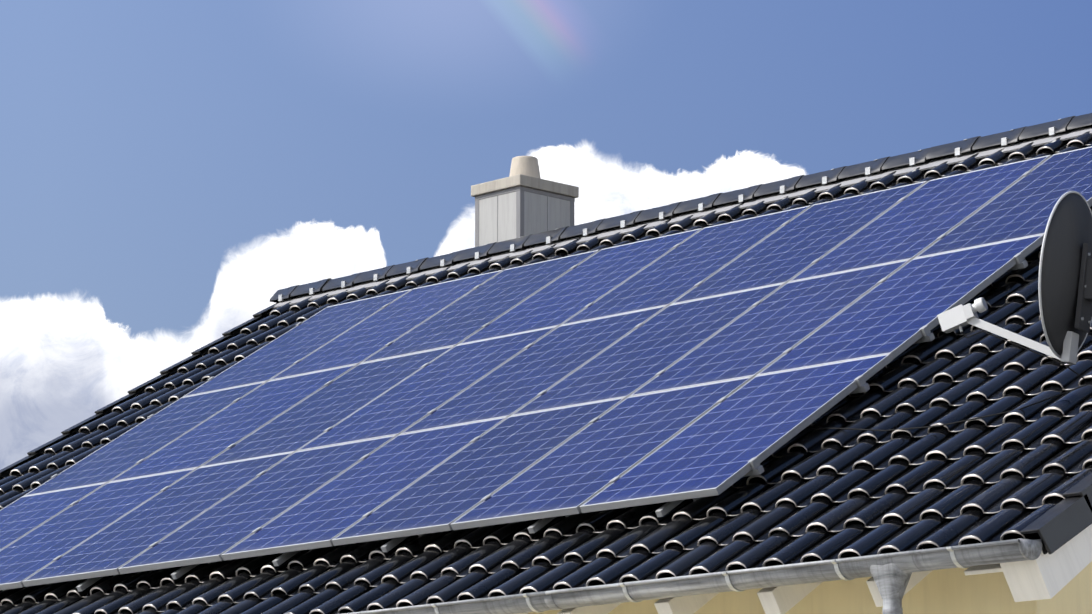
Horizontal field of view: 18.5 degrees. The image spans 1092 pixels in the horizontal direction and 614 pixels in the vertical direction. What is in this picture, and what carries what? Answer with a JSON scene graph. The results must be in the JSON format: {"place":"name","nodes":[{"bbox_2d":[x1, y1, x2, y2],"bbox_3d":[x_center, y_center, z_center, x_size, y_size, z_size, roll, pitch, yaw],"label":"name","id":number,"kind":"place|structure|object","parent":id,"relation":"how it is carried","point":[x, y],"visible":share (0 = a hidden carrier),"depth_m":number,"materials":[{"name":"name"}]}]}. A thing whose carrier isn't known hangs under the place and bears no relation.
{"place":"outdoors","nodes":[
{"label":"outdoors","id":0,"kind":"place"},
{"bbox_2d":[0,0,1091,469],"label":"sky","id":1,"kind":"structure","parent":0,"point":[169,168],"materials":[{"name":"blue"}]},
{"bbox_2d":[345,546,970,613],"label":"gutter brackets","id":2,"kind":"object","parent":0,"point":[836,568],"visible":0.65,"depth_m":16.09,"materials":[{"name":"grey metal"}]},
{"bbox_2d":[343,538,1041,613],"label":"gutter","id":3,"kind":"object","parent":2,"relation":"on","point":[1003,551],"visible":0.98,"depth_m":16.05,"materials":[{"name":"metal"}]},
{"bbox_2d":[528,561,1091,613],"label":"house walls","id":4,"kind":"structure","parent":0,"point":[951,591],"depth_m":16.03,"materials":[{"name":"yellow paint"}]},
{"bbox_2d":[43,149,1089,613],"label":"roof deck","id":5,"kind":"structure","parent":4,"relation":"on","point":[1031,537],"depth_m":17.02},
{"bbox_2d":[3,171,1030,591],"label":"mounting brackets","id":6,"kind":"object","parent":5,"relation":"on","point":[671,505],"visible":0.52,"depth_m":19.17,"materials":[{"name":"silver metal"}]},
{"bbox_2d":[0,146,1091,589],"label":"pv frames","id":7,"kind":"object","parent":6,"relation":"on","point":[824,408],"visible":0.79,"depth_m":20.06,"materials":[{"name":"silver metal"}]},
{"bbox_2d":[0,147,1091,583],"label":"solar panels","id":8,"kind":"object","parent":7,"relation":"in","point":[726,439],"visible":0.98,"depth_m":21.04,"materials":[{"name":"blue glass"}]},
{"bbox_2d":[0,131,1091,613],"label":"roof tiles","id":9,"kind":"object","parent":5,"relation":"on","point":[948,485],"visible":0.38,"depth_m":17.72,"materials":[{"name":"ceramic"}]},
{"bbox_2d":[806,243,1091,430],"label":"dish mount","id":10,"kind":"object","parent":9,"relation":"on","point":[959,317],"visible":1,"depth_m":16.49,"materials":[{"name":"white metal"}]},
{"bbox_2d":[1041,193,1091,355],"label":"satellite dish","id":11,"kind":"object","parent":10,"relation":"attached to","point":[1069,233],"visible":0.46,"depth_m":16.29,"materials":[{"name":"black metal"}]},
{"bbox_2d":[1038,191,1091,357],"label":"dish rim","id":12,"kind":"object","parent":11,"relation":"attached to","point":[1040,271],"visible":0.71,"depth_m":16.19,"materials":[{"name":"grey metal"}]},
{"bbox_2d":[0,302,1091,553],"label":"verge tiles","id":13,"kind":"object","parent":5,"relation":"on","point":[1062,522],"visible":0.46,"depth_m":15.22,"materials":[{"name":"black ceramic"}]},
{"bbox_2d":[519,524,1091,613],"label":"rafter tails","id":14,"kind":"object","parent":4,"relation":"on","point":[1045,576],"visible":0.15,"depth_m":15.23,"materials":[{"name":"white wood"}]},
{"label":"roof slope","id":15,"kind":"object","parent":4,"relation":"on","visible":0},
{"bbox_2d":[475,186,574,246],"bbox_3d":[-0.170,-0.200,26.778,0.660,1.390,0.580,11,-15,-43],"label":"chimney","id":16,"kind":"object","parent":15,"relation":"on","point":[511,213],"visible":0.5,"depth_m":26.66,"materials":[{"name":"grey metal"}]},
{"bbox_2d":[471,174,578,197],"bbox_3d":[-0.170,-0.926,26.919,0.656,0.090,0.576,11,-15,-43],"label":"chimney cap","id":17,"kind":"object","parent":16,"relation":"on","point":[524,181],"visible":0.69,"depth_m":26.70,"materials":[{"name":"grey concrete"}]},
{"bbox_2d":[509,156,540,178],"bbox_3d":[-0.170,-1.083,26.950,0.270,0.229,0.270,11,-15,-43],"label":"chimney pot","id":18,"kind":"object","parent":17,"relation":"on","point":[526,165],"visible":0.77,"depth_m":26.86,"materials":[{"name":"beige ceramic"}]},
{"bbox_2d":[270,113,1091,308],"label":"ridge caps","id":19,"kind":"object","parent":15,"relation":"on","point":[1070,127],"visible":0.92,"depth_m":24.54,"materials":[{"name":"tile"}]},
{"label":"ground","id":20,"kind":"structure","parent":0,"visible":0},
{"bbox_2d":[870,563,911,613],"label":"down pipe","id":21,"kind":"object","parent":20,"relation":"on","point":[891,580],"visible":0.96,"depth_m":15.39,"materials":[{"name":"metal"}]}
]}

